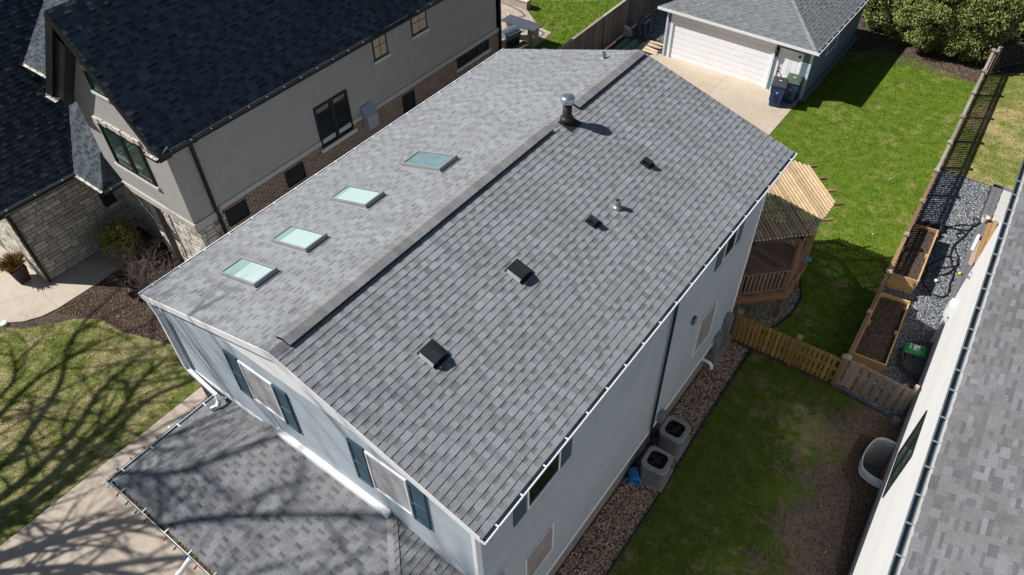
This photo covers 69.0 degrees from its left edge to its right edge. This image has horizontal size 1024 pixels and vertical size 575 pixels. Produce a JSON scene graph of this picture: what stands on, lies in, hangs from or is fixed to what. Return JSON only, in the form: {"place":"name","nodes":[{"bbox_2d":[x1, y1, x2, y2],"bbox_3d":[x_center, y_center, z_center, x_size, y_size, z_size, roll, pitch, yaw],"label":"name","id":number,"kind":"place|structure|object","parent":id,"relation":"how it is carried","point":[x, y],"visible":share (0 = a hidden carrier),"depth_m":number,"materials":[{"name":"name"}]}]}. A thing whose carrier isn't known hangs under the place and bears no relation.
{"place":"outdoors","nodes":[
{"label":"outdoors","id":0,"kind":"place"},
{"bbox_2d":[0,319,200,544],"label":"lawn","id":1,"kind":"structure","parent":0,"point":[114,366],"depth_m":21.27,"materials":[{"name":"green plant"}]},
{"bbox_2d":[0,312,171,491],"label":"fallen leaves","id":2,"kind":"object","parent":1,"relation":"on","point":[94,412],"visible":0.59,"depth_m":21.27,"materials":[{"name":"brown plant"}]},
{"bbox_2d":[0,387,207,574],"bbox_3d":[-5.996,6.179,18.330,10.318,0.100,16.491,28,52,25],"label":"driveway","id":3,"kind":"structure","parent":0,"point":[92,524],"depth_m":18.38,"materials":[{"name":"concrete"}]},
{"bbox_2d":[1,0,1023,544],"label":"ground","id":4,"kind":"structure","parent":0,"point":[859,28],"depth_m":22.20,"materials":[{"name":"soil"}]},
{"bbox_2d":[0,245,141,322],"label":"walkway","id":5,"kind":"structure","parent":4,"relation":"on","point":[31,298],"depth_m":24.43,"materials":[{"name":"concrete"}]},
{"bbox_2d":[0,251,30,284],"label":"planter","id":6,"kind":"object","parent":5,"relation":"on","point":[13,266],"visible":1,"depth_m":24.13,"materials":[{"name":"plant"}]},
{"bbox_2d":[4,227,184,344],"bbox_3d":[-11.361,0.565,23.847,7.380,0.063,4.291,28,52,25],"label":"mulch","id":7,"kind":"object","parent":4,"relation":"on","point":[124,298],"visible":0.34,"depth_m":23.98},
{"bbox_2d":[0,320,7,326],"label":"garden light","id":8,"kind":"object","parent":7,"relation":"on","point":[3,323],"visible":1,"depth_m":23.33,"materials":[{"name":"white paint"}]},
{"bbox_2d":[94,219,141,260],"bbox_3d":[-13.159,-1.598,24.956,1.486,1.515,1.375,28,52,25],"label":"golden shrub","id":9,"kind":"object","parent":7,"relation":"on","point":[111,234],"visible":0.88,"depth_m":24.57,"materials":[{"name":"green plant"}]},
{"bbox_2d":[89,218,171,279],"bbox_3d":[-12.285,-1.105,24.229,2.557,1.839,2.481,28,52,25],"label":"bare shrub","id":10,"kind":"object","parent":7,"relation":"on","point":[127,262],"visible":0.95,"depth_m":24.39,"materials":[{"name":"brown plant"}]},
{"bbox_2d":[110,247,176,298],"bbox_3d":[-11.884,-0.359,23.686,1.709,1.560,2.500,75,80,43],"label":"bare shrub","id":11,"kind":"object","parent":7,"relation":"on","point":[140,280],"visible":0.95,"depth_m":23.84,"materials":[{"name":"brown plant"}]},
{"bbox_2d":[129,250,180,290],"bbox_3d":[-11.104,-0.257,23.772,1.767,1.272,2.055,28,52,25],"label":"bare shrub","id":12,"kind":"object","parent":7,"relation":"on","point":[161,270],"visible":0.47,"depth_m":23.96,"materials":[{"name":"brown plant"}]},
{"bbox_2d":[0,0,501,281],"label":"stucco house","id":13,"kind":"structure","parent":4,"relation":"on","point":[186,130],"depth_m":22.48,"materials":[{"name":"beige paint"}]},
{"bbox_2d":[82,69,106,97],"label":"window","id":14,"kind":"structure","parent":13,"relation":"in","point":[93,85],"depth_m":19.76,"materials":[{"name":"green glass"}]},
{"bbox_2d":[97,123,156,186],"bbox_3d":[-11.022,-3.817,21.345,1.970,1.410,0.060,28,52,25],"label":"window","id":15,"kind":"structure","parent":13,"relation":"in","point":[127,154],"depth_m":21.35,"materials":[{"name":"glass"}]},
{"bbox_2d":[225,199,249,226],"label":"window","id":16,"kind":"structure","parent":13,"relation":"in","point":[239,211],"depth_m":22.59,"materials":[{"name":"black glass"}]},
{"bbox_2d":[284,162,306,187],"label":"window","id":17,"kind":"structure","parent":13,"relation":"in","point":[297,173],"depth_m":23.87,"materials":[{"name":"black glass"}]},
{"bbox_2d":[313,89,353,148],"bbox_3d":[-5.789,-5.480,24.221,0.060,1.490,1.420,28,52,25],"label":"window","id":18,"kind":"structure","parent":13,"relation":"in","point":[331,115],"depth_m":24.15,"materials":[{"name":"black glass"}]},
{"bbox_2d":[370,28,387,60],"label":"window","id":19,"kind":"structure","parent":13,"relation":"in","point":[379,45],"depth_m":24.54,"materials":[{"name":"beige glass"}]},
{"bbox_2d":[402,89,415,113],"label":"window","id":20,"kind":"structure","parent":13,"relation":"in","point":[408,100],"depth_m":26.89,"materials":[{"name":"black glass"}]},
{"bbox_2d":[409,5,427,35],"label":"window","id":21,"kind":"structure","parent":13,"relation":"in","point":[419,22],"depth_m":25.57,"materials":[{"name":"beige glass"}]},
{"bbox_2d":[457,39,488,68],"bbox_3d":[-1.500,-9.045,28.776,0.050,0.400,1.920,28,52,25],"label":"window","id":22,"kind":"structure","parent":13,"relation":"in","point":[462,60],"depth_m":28.74,"materials":[{"name":"black glass"}]},
{"bbox_2d":[107,49,797,574],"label":"house","id":23,"kind":"structure","parent":4,"relation":"on","point":[477,319],"depth_m":14.38,"materials":[{"name":"grey"}]},
{"bbox_2d":[106,389,216,574],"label":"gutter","id":24,"kind":"object","parent":23,"relation":"on","point":[154,530],"visible":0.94,"depth_m":14.59,"materials":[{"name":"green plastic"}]},
{"bbox_2d":[237,360,285,421],"bbox_3d":[-4.689,1.955,13.996,0.930,1.200,0.040,28,52,25],"label":"window","id":25,"kind":"structure","parent":23,"relation":"in","point":[261,390],"depth_m":13.98,"materials":[{"name":"white glass"}]},
{"bbox_2d":[364,451,412,515],"bbox_3d":[-2.071,3.325,12.608,0.920,1.200,0.040,28,52,25],"label":"window","id":26,"kind":"structure","parent":23,"relation":"in","point":[392,485],"depth_m":12.58,"materials":[{"name":"grey glass"}]},
{"bbox_2d":[525,521,553,574],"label":"window","id":27,"kind":"structure","parent":23,"relation":"in","point":[544,546],"depth_m":15.29,"materials":[{"name":"grey glass"}]},
{"bbox_2d":[527,451,560,509],"bbox_3d":[0.565,3.187,13.074,0.040,1.400,1.020,28,52,25],"label":"window","id":28,"kind":"structure","parent":23,"relation":"in","point":[540,485],"depth_m":13.35,"materials":[{"name":"black glass"}]},
{"bbox_2d":[691,298,718,356],"bbox_3d":[5.010,1.056,19.355,0.040,1.410,1.000,28,52,25],"label":"window","id":29,"kind":"structure","parent":23,"relation":"in","point":[705,324],"depth_m":19.33,"materials":[{"name":"white glass"}]},
{"bbox_2d":[722,228,738,261],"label":"window","id":30,"kind":"structure","parent":23,"relation":"in","point":[730,244],"depth_m":17.59,"materials":[{"name":"black glass"}]},
{"bbox_2d":[558,0,665,49],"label":"privacy fence","id":31,"kind":"object","parent":4,"relation":"on","point":[604,31],"visible":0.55,"depth_m":34.41,"materials":[{"name":"brown wood"}]},
{"bbox_2d":[731,309,848,384],"bbox_3d":[7.901,1.717,21.436,3.160,1.250,0.150,26,52,24],"label":"fence","id":32,"kind":"object","parent":4,"relation":"on","point":[781,344],"visible":1,"depth_m":21.39,"materials":[{"name":"brown wood"}]},
{"bbox_2d":[836,169,990,423],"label":"gravel","id":33,"kind":"structure","parent":4,"relation":"on","point":[938,253],"depth_m":24.48,"materials":[{"name":"grey gravel"}]},
{"bbox_2d":[849,292,910,372],"bbox_3d":[11.072,1.292,22.384,0.944,0.376,2.997,24,51,23],"label":"raised bed","id":34,"kind":"object","parent":33,"relation":"on","point":[875,343],"visible":0.98,"depth_m":22.21,"materials":[{"name":"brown wood"}]},
{"bbox_2d":[841,360,919,414],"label":"gate","id":35,"kind":"structure","parent":33,"relation":"on","point":[899,393],"depth_m":20.40,"materials":[{"name":"brown wood"}]},
{"bbox_2d":[885,223,938,294],"bbox_3d":[13.109,-0.975,24.370,0.884,0.616,2.889,24,51,22],"label":"raised bed","id":36,"kind":"object","parent":33,"relation":"on","point":[908,268],"visible":0.91,"depth_m":24.00,"materials":[{"name":"brown wood"}]},
{"bbox_2d":[915,219,942,238],"bbox_3d":[14.292,-2.057,25.599,0.810,0.225,0.840,28,52,25],"label":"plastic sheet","id":37,"kind":"object","parent":33,"relation":"on","point":[930,225],"visible":0.45,"depth_m":25.73,"materials":[{"name":"black plastic"}]},
{"bbox_2d":[922,217,980,296],"bbox_3d":[14.613,-1.205,24.915,1.040,0.074,4.721,28,52,25],"label":"garden hose","id":38,"kind":"object","parent":33,"relation":"on","point":[957,258],"visible":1,"depth_m":24.68,"materials":[{"name":"black rubber"}]},
{"bbox_2d":[848,158,1023,574],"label":"white house","id":39,"kind":"structure","parent":4,"relation":"on","point":[949,499],"depth_m":13.51,"materials":[{"name":"white paint"}]},
{"bbox_2d":[858,437,896,487],"bbox_3d":[9.540,4.833,19.739,0.750,1.295,1.447,28,52,25],"label":"window well","id":40,"kind":"object","parent":39,"relation":"attached to","point":[873,459],"depth_m":19.91,"materials":[{"name":"metal"}]},
{"bbox_2d":[882,410,927,497],"bbox_3d":[9.129,3.891,17.301,0.045,1.840,1.440,25,51,23],"label":"window","id":41,"kind":"structure","parent":39,"relation":"in","point":[906,452],"depth_m":17.26,"materials":[{"name":"black glass"}]},
{"bbox_2d":[899,336,933,380],"bbox_3d":[11.730,2.381,22.027,0.739,1.355,1.425,28,52,25],"label":"window well","id":42,"kind":"object","parent":39,"relation":"attached to","point":[907,370],"depth_m":21.42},
{"bbox_2d":[904,342,927,357],"bbox_3d":[11.730,1.782,21.592,0.639,0.117,0.418,17,49,17],"label":"soil bag","id":43,"kind":"object","parent":42,"relation":"on","point":[916,349],"visible":1,"depth_m":21.54,"materials":[{"name":"green plastic"}]},
{"bbox_2d":[848,21,1023,83],"bbox_3d":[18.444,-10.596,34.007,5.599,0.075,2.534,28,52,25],"label":"mulch","id":44,"kind":"object","parent":4,"relation":"on","point":[878,37],"visible":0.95,"depth_m":33.94,"materials":[{"name":"brown soil"}]},
{"bbox_2d":[861,0,900,32],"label":"evergreen shrub","id":45,"kind":"object","parent":44,"relation":"on","point":[877,11],"visible":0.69,"depth_m":34.86,"materials":[{"name":"green plant"}]},
{"bbox_2d":[883,0,972,51],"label":"evergreen shrub","id":46,"kind":"object","parent":44,"relation":"on","point":[920,24],"visible":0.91,"depth_m":32.90,"materials":[{"name":"green plant"}]},
{"bbox_2d":[938,0,1023,63],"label":"evergreen shrub","id":47,"kind":"object","parent":44,"relation":"on","point":[988,26],"visible":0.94,"depth_m":31.93,"materials":[{"name":"green plant"}]},
{"bbox_2d":[986,44,1023,74],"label":"fence","id":48,"kind":"object","parent":44,"relation":"on","point":[999,51],"visible":1,"depth_m":32.51,"materials":[{"name":"brown wood"}]},
{"bbox_2d":[1010,3,1023,36],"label":"evergreen shrub","id":49,"kind":"object","parent":44,"relation":"on","point":[1021,27],"visible":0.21,"depth_m":34.20,"materials":[{"name":"green plant"}]},
{"bbox_2d":[942,183,1012,316],"bbox_3d":[16.852,-0.787,24.530,3.590,0.050,7.940,28,52,25],"label":"paver border","id":50,"kind":"object","parent":4,"relation":"on","point":[994,196],"visible":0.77,"depth_m":25.62,"materials":[{"name":"grey concrete"}]},
{"bbox_2d":[970,234,980,250],"bbox_3d":[15.676,-1.523,25.172,0.100,0.090,0.900,28,52,25],"label":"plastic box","id":51,"kind":"object","parent":50,"relation":"on","point":[975,242],"visible":1,"depth_m":25.11,"materials":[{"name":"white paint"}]},
{"bbox_2d":[968,220,997,265],"bbox_3d":[15.904,-1.521,25.151,0.414,0.090,2.745,26,52,24],"label":"plank stack","id":52,"kind":"object","parent":50,"relation":"on","point":[976,253],"visible":0.79,"depth_m":25.13,"materials":[{"name":"brown wood"}]},
{"bbox_2d":[501,3,549,48],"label":"patio","id":53,"kind":"structure","parent":0,"point":[506,10],"depth_m":37.20,"materials":[{"name":"beige stone"}]},
{"bbox_2d":[502,25,525,48],"bbox_3d":[-0.114,-11.467,34.480,1.680,1.115,0.655,-33,54,-27],"label":"barbecue grill","id":54,"kind":"object","parent":53,"relation":"on","point":[511,35],"visible":0.6,"depth_m":34.20,"materials":[{"name":"silver metal"}]},
{"bbox_2d":[501,0,530,9],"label":"seat wall","id":55,"kind":"structure","parent":53,"relation":"on","point":[524,4],"depth_m":37.79,"materials":[{"name":"stone"}]},
{"bbox_2d":[511,41,529,48],"bbox_3d":[0.116,-10.746,34.277,0.400,0.420,1.900,28,52,25],"label":"bench","id":56,"kind":"object","parent":53,"relation":"on","point":[522,44],"visible":0.31,"depth_m":34.41,"materials":[{"name":"brown wood"}]},
{"bbox_2d":[501,14,542,46],"bbox_3d":[0.479,-12.067,35.174,1.910,0.960,0.700,28,52,25],"label":"outdoor counter","id":57,"kind":"object","parent":53,"relation":"on","point":[532,28],"visible":0.76,"depth_m":34.84,"materials":[{"name":"stone"}]},
{"bbox_2d":[501,2,544,47],"bbox_3d":[0.253,-13.363,37.082,1.460,0.012,5.847,-16,48,-14],"label":"patio border","id":58,"kind":"object","parent":53,"relation":"on","point":[524,15],"visible":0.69,"depth_m":37.45,"materials":[{"name":"grey stone"}]},
{"bbox_2d":[527,0,622,49],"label":"lawn","id":59,"kind":"structure","parent":0,"point":[572,19],"depth_m":37.27,"materials":[{"name":"green plant"}]},
{"bbox_2d":[616,0,673,53],"bbox_3d":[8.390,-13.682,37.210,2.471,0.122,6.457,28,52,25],"label":"gravel","id":60,"kind":"structure","parent":0,"point":[664,19],"depth_m":36.26,"materials":[{"name":"grey gravel"}]},
{"bbox_2d":[622,25,632,36],"bbox_3d":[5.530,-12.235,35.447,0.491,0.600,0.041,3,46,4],"label":"utility box","id":61,"kind":"object","parent":60,"relation":"on","point":[627,31],"visible":1,"depth_m":35.49,"materials":[{"name":"metal"}]},
{"bbox_2d":[636,17,650,37],"bbox_3d":[6.250,-12.417,35.553,0.450,0.720,0.620,28,52,25],"label":"side table","id":62,"kind":"object","parent":60,"relation":"on","point":[643,20],"visible":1,"depth_m":35.35,"materials":[{"name":"black metal"}]},
{"bbox_2d":[554,340,748,574],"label":"gravel","id":63,"kind":"structure","parent":0,"point":[608,534],"depth_m":18.80,"materials":[{"name":"gravel"}]},
{"bbox_2d":[628,467,640,484],"bbox_3d":[3.139,4.857,19.161,0.310,0.310,0.370,-1,48,1],"label":"bucket","id":64,"kind":"object","parent":63,"relation":"on","point":[633,473],"visible":1,"depth_m":19.10,"materials":[{"name":"blue plastic"}]},
{"bbox_2d":[639,446,673,492],"bbox_3d":[3.675,4.607,19.056,0.760,0.777,0.760,24,51,23],"label":"air conditioner","id":65,"kind":"object","parent":63,"relation":"on","point":[655,471],"visible":1,"depth_m":18.89,"materials":[{"name":"grey metal"}]},
{"bbox_2d":[653,416,690,461],"bbox_3d":[4.256,3.945,19.686,0.760,0.777,0.760,27,52,25],"label":"air conditioner","id":66,"kind":"object","parent":63,"relation":"on","point":[673,440],"visible":0.99,"depth_m":19.51,"materials":[{"name":"grey metal"}]},
{"bbox_2d":[649,53,799,134],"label":"driveway","id":67,"kind":"structure","parent":0,"point":[747,101],"depth_m":31.98,"materials":[{"name":"concrete"}]},
{"bbox_2d":[612,38,662,54],"bbox_3d":[5.801,-11.080,34.655,1.925,0.095,2.175,28,52,25],"label":"lumber pile","id":68,"kind":"object","parent":67,"relation":"on","point":[634,44],"visible":0.76,"depth_m":34.85,"materials":[{"name":"beige wood"}]},
{"bbox_2d":[769,76,787,106],"bbox_3d":[11.055,-8.139,30.994,0.635,1.112,0.842,16,48,16],"label":"wheelie bin","id":69,"kind":"object","parent":67,"relation":"on","point":[779,85],"visible":1,"depth_m":30.65,"materials":[{"name":"blue plastic"}]},
{"bbox_2d":[782,73,803,103],"bbox_3d":[11.697,-8.304,31.141,0.635,1.112,0.842,21,50,20],"label":"wheelie bin","id":70,"kind":"object","parent":67,"relation":"on","point":[790,95],"visible":0.94,"depth_m":30.83,"materials":[{"name":"blue plastic"}]},
{"bbox_2d":[739,268,747,289],"bbox_3d":[6.764,-0.288,22.166,0.538,0.670,0.538,28,52,25],"label":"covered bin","id":71,"kind":"object","parent":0,"point":[746,270],"visible":0.14,"depth_m":21.99,"materials":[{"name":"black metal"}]},
{"bbox_2d":[608,350,901,574],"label":"lawn","id":72,"kind":"structure","parent":0,"point":[794,431],"depth_m":19.02,"materials":[{"name":"green plant"}]},
{"bbox_2d":[606,348,751,574],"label":"lawn edging","id":73,"kind":"object","parent":72,"relation":"on","point":[670,478],"visible":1,"depth_m":19.43,"materials":[{"name":"black plastic"}]},
{"bbox_2d":[674,370,901,574],"bbox_3d":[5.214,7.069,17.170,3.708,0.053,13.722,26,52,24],"label":"soil","id":74,"kind":"structure","parent":72,"relation":"on","point":[854,506],"depth_m":18.78,"materials":[{"name":"brown soil"}]},
{"bbox_2d":[890,416,900,425],"bbox_3d":[10.451,3.628,20.285,0.200,0.160,0.170,28,52,25],"label":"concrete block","id":75,"kind":"object","parent":72,"relation":"on","point":[895,420],"depth_m":20.23,"materials":[{"name":"grey concrete"}]},
{"bbox_2d":[657,0,868,100],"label":"garage","id":76,"kind":"structure","parent":0,"point":[762,43],"depth_m":31.69,"materials":[{"name":"wood"}]},
{"bbox_2d":[669,15,774,86],"bbox_3d":[9.081,-10.370,32.577,4.640,2.050,0.039,28,52,25],"label":"garage door","id":77,"kind":"structure","parent":76,"relation":"in","point":[732,54],"depth_m":32.52,"materials":[{"name":"white paint"}]},
{"bbox_2d":[775,49,801,77],"bbox_3d":[11.525,-8.994,31.265,0.870,1.920,0.155,28,52,25],"label":"door","id":78,"kind":"structure","parent":76,"relation":"in","point":[789,62],"depth_m":30.99,"materials":[{"name":"white paint"}]},
{"bbox_2d":[825,33,839,56],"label":"window","id":79,"kind":"structure","parent":76,"relation":"in","point":[826,54],"depth_m":32.07,"materials":[{"name":"grey glass"}]},
{"bbox_2d":[731,281,799,335],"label":"gravel","id":80,"kind":"structure","parent":0,"point":[761,315],"depth_m":23.27,"materials":[{"name":"grey gravel"}]},
{"bbox_2d":[729,50,976,384],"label":"lawn","id":81,"kind":"structure","parent":0,"point":[885,226],"depth_m":27.95,"materials":[{"name":"green plant"}]},
{"bbox_2d":[750,279,801,336],"bbox_3d":[8.496,-0.056,23.972,1.626,0.060,4.895,10,47,11],"label":"lawn edging","id":82,"kind":"object","parent":81,"relation":"on","point":[789,315],"visible":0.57,"depth_m":23.19,"materials":[{"name":"black plastic"}]},
{"bbox_2d":[732,160,843,317],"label":"pergola deck","id":83,"kind":"structure","parent":81,"relation":"on","point":[776,264],"depth_m":21.83,"materials":[{"name":"brown wood"}]},
{"bbox_2d":[818,137,928,350],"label":"fallen leaves","id":84,"kind":"object","parent":81,"relation":"on","point":[857,252],"visible":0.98,"depth_m":24.30,"materials":[{"name":"brown plant"}]},
{"bbox_2d":[784,61,963,335],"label":"fallen leaves","id":85,"kind":"object","parent":81,"relation":"on","point":[883,162],"visible":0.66,"depth_m":29.55,"materials":[{"name":"brown plant"}]},
{"bbox_2d":[834,48,996,384],"bbox_3d":[14.965,-3.741,26.591,0.170,1.225,20.385,26,52,24],"label":"fence","id":86,"kind":"object","parent":81,"relation":"on","point":[889,270],"visible":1,"depth_m":24.16,"materials":[{"name":"brown wood"}]},
{"bbox_2d":[940,72,1023,190],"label":"lawn","id":87,"kind":"structure","parent":0,"point":[993,112],"depth_m":29.53,"materials":[{"name":"green plant"}]},
{"bbox_2d":[981,215,989,222],"bbox_3d":[16.449,-2.371,25.887,0.249,0.220,0.249,28,52,25],"label":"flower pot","id":88,"kind":"object","parent":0,"point":[985,218],"visible":1,"depth_m":25.87,"materials":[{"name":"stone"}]},
{"bbox_2d":[981,190,1011,252],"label":"garden path","id":89,"kind":"structure","parent":0,"point":[1001,208],"depth_m":26.49,"materials":[{"name":"white concrete"}]}
]}

